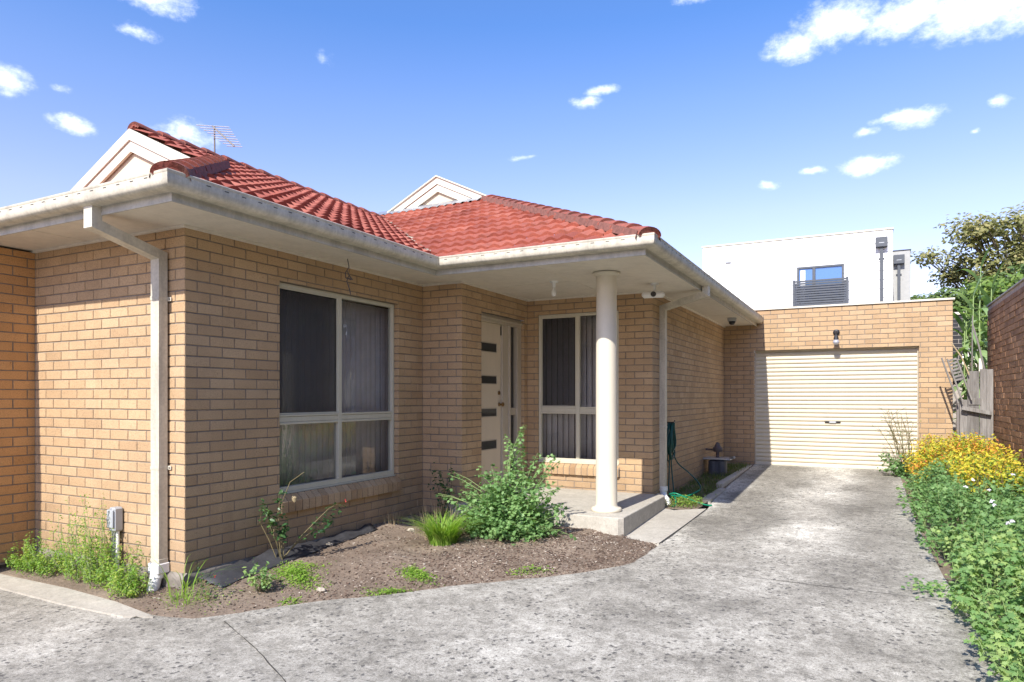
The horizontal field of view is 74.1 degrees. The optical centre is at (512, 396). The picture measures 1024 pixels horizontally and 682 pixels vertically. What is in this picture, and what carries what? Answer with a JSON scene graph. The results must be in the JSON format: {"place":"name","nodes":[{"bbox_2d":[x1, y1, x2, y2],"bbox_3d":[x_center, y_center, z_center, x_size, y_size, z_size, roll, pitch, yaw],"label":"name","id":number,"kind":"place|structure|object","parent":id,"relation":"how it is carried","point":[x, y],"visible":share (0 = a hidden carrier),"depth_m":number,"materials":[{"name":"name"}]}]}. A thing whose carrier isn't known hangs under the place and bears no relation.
{"place":"outdoors","nodes":[
{"label":"outdoors","id":0,"kind":"place"},
{"bbox_2d":[0,511,656,618],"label":"garden bed","id":1,"kind":"object","parent":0,"point":[55,579],"visible":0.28,"depth_m":5.78,"materials":[{"name":"soil"}]},
{"bbox_2d":[0,247,34,564],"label":"brick wall","id":2,"kind":"structure","parent":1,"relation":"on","point":[17,396],"depth_m":6.16,"materials":[{"name":"orange brick"}]},
{"bbox_2d":[2,494,152,598],"bbox_3d":[-3.622,1.159,5.629,1.954,0.812,0.403,0,0,28],"label":"weed clump","id":3,"kind":"object","parent":1,"relation":"on","point":[99,573],"visible":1,"depth_m":5.56,"materials":[{"name":"green plant"}]},
{"bbox_2d":[133,555,248,611],"bbox_3d":[-2.396,1.395,5.144,1.020,0.361,0.762,0,0,38],"label":"grass tuft","id":4,"kind":"object","parent":1,"relation":"on","point":[182,594],"visible":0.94,"depth_m":5.09,"materials":[{"name":"green plant"}]},
{"bbox_2d":[195,566,221,600],"bbox_3d":[-2.276,1.392,5.035,0.235,0.240,0.112,0,0,28],"label":"rose sapling","id":5,"kind":"object","parent":1,"relation":"on","point":[201,586],"visible":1,"depth_m":5.03,"materials":[{"name":"green plant"}]},
{"bbox_2d":[241,561,277,592],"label":"seedling bush","id":6,"kind":"object","parent":1,"relation":"on","point":[262,584],"visible":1,"depth_m":5.21,"materials":[{"name":"green plant"}]},
{"bbox_2d":[198,523,376,587],"bbox_3d":[-1.889,1.412,6.251,0.278,0.136,2.105,0,0,28],"label":"plastic sheet","id":7,"kind":"object","parent":1,"relation":"on","point":[229,574],"visible":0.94,"depth_m":5.93,"materials":[{"name":"black plastic"}]},
{"bbox_2d":[277,593,302,605],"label":"ground weed","id":8,"kind":"object","parent":1,"relation":"on","point":[293,599],"visible":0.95,"depth_m":5.05,"materials":[{"name":"green plant"}]},
{"bbox_2d":[269,565,331,592],"bbox_3d":[-1.763,1.460,5.555,0.416,0.112,0.986,0,0,-37],"label":"ground weed","id":9,"kind":"object","parent":1,"relation":"on","point":[298,571],"visible":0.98,"depth_m":5.50,"materials":[{"name":"green plant"}]},
{"bbox_2d":[256,472,345,559],"bbox_3d":[-1.888,1.065,6.070,0.755,0.758,0.300,0,0,-42],"label":"rose bush","id":10,"kind":"object","parent":1,"relation":"on","point":[284,530],"visible":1,"depth_m":5.95,"materials":[{"name":"green plant"}]},
{"bbox_2d":[274,559,335,580],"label":"ground weed","id":11,"kind":"object","parent":1,"relation":"on","point":[301,563],"visible":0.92,"depth_m":5.78,"materials":[{"name":"green plant"}]},
{"bbox_2d":[316,587,325,592],"bbox_3d":[-1.476,1.491,5.242,0.083,0.045,0.063,0,0,28],"label":"stone","id":12,"kind":"object","parent":1,"relation":"on","point":[320,589],"visible":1,"depth_m":5.22,"materials":[{"name":"white stone"}]},
{"bbox_2d":[109,512,656,616],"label":"bark chips","id":13,"kind":"object","parent":1,"relation":"on","point":[542,548],"visible":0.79,"depth_m":6.04,"materials":[{"name":"brown wood"}]},
{"bbox_2d":[355,583,413,596],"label":"ground weed","id":14,"kind":"object","parent":1,"relation":"on","point":[390,590],"visible":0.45,"depth_m":5.25,"materials":[{"name":"green plant"}]},
{"bbox_2d":[382,510,404,524],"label":"dry stalks","id":15,"kind":"object","parent":1,"relation":"on","point":[388,517],"visible":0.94,"depth_m":7.44,"materials":[{"name":"brown plant"}]},
{"bbox_2d":[388,563,438,587],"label":"ground weed","id":16,"kind":"object","parent":1,"relation":"on","point":[413,572],"visible":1,"depth_m":5.61,"materials":[{"name":"green plant"}]},
{"bbox_2d":[387,495,488,545],"bbox_3d":[-0.719,1.202,6.630,1.067,0.454,1.086,0,0,28],"label":"grass tuft","id":17,"kind":"object","parent":1,"relation":"on","point":[442,533],"visible":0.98,"depth_m":6.52,"materials":[{"name":"green plant"}]},
{"bbox_2d":[427,462,453,517],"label":"dark shrub","id":18,"kind":"object","parent":1,"relation":"on","point":[441,485],"visible":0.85,"depth_m":7.76,"materials":[{"name":"green plant"}]},
{"bbox_2d":[435,425,576,544],"bbox_3d":[-0.049,0.901,6.887,1.507,1.221,0.944,0,0,28],"label":"mallow bush","id":19,"kind":"object","parent":1,"relation":"on","point":[512,516],"visible":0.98,"depth_m":6.76,"materials":[{"name":"green plant"}]},
{"bbox_2d":[506,564,552,574],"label":"ground weed","id":20,"kind":"object","parent":1,"relation":"on","point":[516,571],"visible":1,"depth_m":5.73,"materials":[{"name":"green plant"}]},
{"bbox_2d":[32,438,754,559],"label":"ground","id":21,"kind":"structure","parent":0,"point":[704,507],"depth_m":10.05,"materials":[{"name":"grey concrete"}]},
{"bbox_2d":[0,574,152,617],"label":"kerb strip","id":22,"kind":"object","parent":21,"relation":"on","point":[63,596],"visible":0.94,"depth_m":5.20,"materials":[{"name":"concrete"}]},
{"bbox_2d":[0,121,762,591],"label":"brick house","id":23,"kind":"structure","parent":21,"relation":"on","point":[220,351],"depth_m":6.80,"materials":[{"name":"brick"}]},
{"bbox_2d":[107,506,122,570],"bbox_3d":[-3.330,1.245,5.666,0.130,0.650,0.096,0,0,28],"label":"cable box","id":24,"kind":"object","parent":23,"relation":"attached to","point":[115,520],"visible":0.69,"depth_m":5.64,"materials":[{"name":"grey plastic"}]},
{"bbox_2d":[197,125,241,152],"bbox_3d":[-3.814,-3.304,8.884,0.622,0.508,0.144,0,0,10],"label":"tv antenna","id":25,"kind":"object","parent":23,"relation":"attached to","point":[221,134],"visible":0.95,"depth_m":8.86,"materials":[{"name":"grey metal"}]},
{"bbox_2d":[279,282,394,494],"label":"window","id":26,"kind":"structure","parent":23,"relation":"in","point":[336,351],"depth_m":6.98,"materials":[{"name":"glass"}]},
{"bbox_2d":[345,259,352,294],"bbox_3d":[-1.609,-1.175,6.655,0.088,0.353,0.088,0,0,28],"label":"cable","id":27,"kind":"object","parent":23,"relation":"hanging from","point":[347,278],"visible":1,"depth_m":6.64,"materials":[{"name":"metal"}]},
{"bbox_2d":[481,312,522,495],"bbox_3d":[-0.176,0.100,8.901,0.132,2.296,1.168,0,0,28],"label":"front door","id":28,"kind":"structure","parent":23,"relation":"in","point":[501,336],"depth_m":8.95,"materials":[{"name":"paint"}]},
{"bbox_2d":[549,281,558,295],"bbox_3d":[0.488,-1.263,7.954,0.110,0.176,0.110,0,0,28],"label":"porch light","id":29,"kind":"object","parent":23,"relation":"hanging from","point":[553,292],"visible":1,"depth_m":7.93,"materials":[{"name":"white plastic"}]},
{"bbox_2d":[538,311,618,465],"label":"window","id":30,"kind":"structure","parent":23,"relation":"in","point":[567,342],"depth_m":9.29,"materials":[{"name":"glass"}]},
{"bbox_2d":[642,283,664,297],"bbox_3d":[1.677,-1.265,8.082,0.270,0.172,0.108,0,0,16],"label":"security camera","id":31,"kind":"object","parent":23,"relation":"attached to","point":[654,293],"visible":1,"depth_m":8.05,"materials":[{"name":"white plastic"}]},
{"bbox_2d":[667,420,711,506],"bbox_3d":[2.281,0.864,9.000,0.519,1.092,0.731,0,0,-1],"label":"garden hose","id":32,"kind":"object","parent":23,"relation":"attached to","point":[671,439],"visible":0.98,"depth_m":9.17,"materials":[{"name":"green plastic"}]},
{"bbox_2d":[703,442,735,475],"bbox_3d":[3.486,1.055,11.346,0.526,0.590,0.372,0,0,28],"label":"gas meter","id":33,"kind":"object","parent":23,"relation":"attached to","point":[717,463],"visible":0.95,"depth_m":11.28,"materials":[{"name":"metal"}]},
{"bbox_2d":[727,317,736,324],"bbox_3d":[3.763,-1.290,11.626,0.156,0.119,0.156,0,0,28],"label":"security camera","id":34,"kind":"object","parent":23,"relation":"attached to","point":[732,320],"visible":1,"depth_m":11.58,"materials":[{"name":"grey plastic"}]},
{"bbox_2d":[702,227,893,429],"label":"white building","id":35,"kind":"structure","parent":21,"relation":"on","point":[840,268],"depth_m":23.83,"materials":[{"name":"paint"}]},
{"bbox_2d":[797,264,843,301],"bbox_3d":[10.759,-3.945,23.722,1.500,1.270,0.080,0,0,28],"label":"window","id":36,"kind":"structure","parent":35,"relation":"in","point":[834,270],"depth_m":23.71,"materials":[{"name":"blue glass"}]},
{"bbox_2d":[893,249,910,300],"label":"grey building","id":37,"kind":"structure","parent":21,"relation":"on","point":[901,274],"depth_m":25.12,"materials":[{"name":"paint"}]},
{"bbox_2d":[953,312,961,436],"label":"dark brick wall","id":38,"kind":"structure","parent":21,"relation":"on","point":[957,340],"depth_m":14.30,"materials":[{"name":"brick"}]},
{"bbox_2d":[910,201,1023,314],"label":"tree","id":39,"kind":"object","parent":21,"relation":"on","point":[976,234],"visible":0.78,"depth_m":27.64,"materials":[{"name":"green plant"}]},
{"bbox_2d":[910,259,1023,370],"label":"tree","id":40,"kind":"object","parent":21,"relation":"on","point":[959,301],"visible":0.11,"depth_m":25.36,"materials":[{"name":"green plant"}]},
{"bbox_2d":[945,247,1003,430],"bbox_3d":[8.523,-0.678,12.496,1.433,4.059,1.996,0,0,28],"label":"giant reed","id":41,"kind":"object","parent":21,"relation":"on","point":[987,300],"visible":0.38,"depth_m":12.35,"materials":[{"name":"green plant"}]},
{"bbox_2d":[962,327,987,390],"bbox_3d":[11.444,-0.056,16.011,2.358,3.259,2.296,0,0,28],"label":"tree","id":42,"kind":"object","parent":21,"relation":"on","point":[970,345],"visible":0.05,"depth_m":16.04,"materials":[{"name":"green plant"}]},
{"bbox_2d":[959,269,1023,367],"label":"tree","id":43,"kind":"object","parent":21,"relation":"on","point":[1002,285],"visible":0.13,"depth_m":17.22,"materials":[{"name":"green plant"}]},
{"bbox_2d":[0,464,1004,681],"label":"driveway","id":44,"kind":"structure","parent":0,"point":[690,602],"depth_m":4.55,"materials":[{"name":"concrete"}]},
{"bbox_2d":[224,499,952,681],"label":"expansion joint","id":45,"kind":"object","parent":44,"relation":"on","point":[661,542],"visible":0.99,"depth_m":5.07,"materials":[{"name":"grey"}]},
{"bbox_2d":[703,465,751,505],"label":"kerb","id":46,"kind":"structure","parent":44,"relation":"on","point":[710,498],"depth_m":10.04,"materials":[{"name":"concrete"}]},
{"bbox_2d":[724,297,954,469],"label":"brick garage","id":47,"kind":"structure","parent":44,"relation":"on","point":[820,399],"depth_m":12.22,"materials":[{"name":"brick"}]},
{"bbox_2d":[833,329,839,344],"bbox_3d":[5.755,-1.062,12.063,0.110,0.285,0.185,0,0,28],"label":"wall light","id":48,"kind":"object","parent":47,"relation":"attached to","point":[836,333],"visible":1,"depth_m":12.02,"materials":[{"name":"silver plastic"}]},
{"bbox_2d":[755,346,918,469],"bbox_3d":[5.790,0.171,12.276,2.673,2.268,0.055,0,0,28],"label":"roller door","id":49,"kind":"structure","parent":47,"relation":"in","point":[814,407],"depth_m":12.26,"materials":[{"name":"metal"}]},
{"bbox_2d":[901,574,956,598],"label":"ground weed","id":50,"kind":"object","parent":44,"relation":"on","point":[936,584],"visible":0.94,"depth_m":5.12,"materials":[{"name":"green plant"}]},
{"bbox_2d":[0,0,1023,396],"label":"sky","id":51,"kind":"structure","parent":0,"point":[700,123],"materials":[{"name":"blue"}]},
{"bbox_2d":[626,508,705,545],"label":"path","id":52,"kind":"structure","parent":0,"point":[661,526],"depth_m":7.51,"materials":[{"name":"concrete"}]},
{"bbox_2d":[665,463,753,509],"bbox_3d":[3.115,1.334,10.695,0.650,0.149,5.050,0,0,28],"label":"soil strip","id":53,"kind":"object","parent":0,"point":[682,508],"visible":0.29,"depth_m":9.77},
{"bbox_2d":[669,492,702,507],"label":"ground weed","id":54,"kind":"object","parent":53,"relation":"on","point":[685,499],"visible":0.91,"depth_m":8.70,"materials":[{"name":"green plant"}]},
{"bbox_2d":[665,461,749,507],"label":"weedy grass","id":55,"kind":"structure","parent":53,"relation":"on","point":[707,479],"depth_m":10.03,"materials":[{"name":"green plant"}]},
{"bbox_2d":[901,475,1023,679],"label":"soil verge","id":56,"kind":"structure","parent":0,"point":[946,569],"depth_m":5.99,"materials":[{"name":"brown soil"}]},
{"bbox_2d":[873,407,920,478],"bbox_3d":[6.281,0.757,11.037,0.777,1.192,0.544,0,0,28],"label":"tall weed","id":57,"kind":"object","parent":56,"relation":"on","point":[898,463],"visible":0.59,"depth_m":11.06,"materials":[{"name":"green plant"}]},
{"bbox_2d":[896,452,1023,563],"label":"mallow hedge","id":58,"kind":"object","parent":56,"relation":"on","point":[942,501],"visible":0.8,"depth_m":6.88,"materials":[{"name":"green plant"}]},
{"bbox_2d":[902,430,1023,508],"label":"yellow bush","id":59,"kind":"object","parent":56,"relation":"on","point":[957,450],"visible":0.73,"depth_m":9.04,"materials":[{"name":"yellow leaf"}]},
{"bbox_2d":[956,369,992,455],"bbox_3d":[7.369,0.455,10.815,0.485,1.790,0.150,0,0,28],"label":"timber fence","id":60,"kind":"object","parent":56,"relation":"on","point":[968,410],"visible":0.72,"depth_m":10.80,"materials":[{"name":"grey wood"}]},
{"bbox_2d":[941,358,972,403],"bbox_3d":[7.116,-0.260,10.873,0.426,0.741,0.040,0,0,28],"label":"broken trellis","id":61,"kind":"object","parent":60,"relation":"attached to","point":[960,371],"visible":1,"depth_m":10.87,"materials":[{"name":"grey wood"}]},
{"bbox_2d":[951,342,969,374],"bbox_3d":[7.162,-0.611,10.855,0.256,0.528,0.030,0,0,28],"label":"stick","id":62,"kind":"object","parent":60,"relation":"attached to","point":[961,357],"visible":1,"depth_m":10.83,"materials":[{"name":"beige wood"}]},
{"bbox_2d":[971,316,984,370],"bbox_3d":[7.435,-0.849,10.824,0.194,0.903,0.035,0,0,40],"label":"stick","id":63,"kind":"object","parent":60,"relation":"attached to","point":[975,334],"visible":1,"depth_m":10.85,"materials":[{"name":"grey wood"}]},
{"bbox_2d":[979,358,982,371],"bbox_3d":[7.465,-0.505,10.821,0.050,0.210,0.030,0,0,28],"label":"timber offcut","id":64,"kind":"object","parent":60,"relation":"attached to","point":[980,365],"visible":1,"depth_m":10.81,"materials":[{"name":"paint"}]},
{"bbox_2d":[930,473,1023,681],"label":"mallow hedge","id":65,"kind":"object","parent":56,"relation":"on","point":[1009,638],"visible":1,"depth_m":4.42,"materials":[{"name":"green plant"}]},
{"bbox_2d":[986,278,1023,469],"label":"boundary wall","id":66,"kind":"structure","parent":56,"relation":"on","point":[1005,335],"depth_m":9.65,"materials":[{"name":"brown brick"}]}
]}

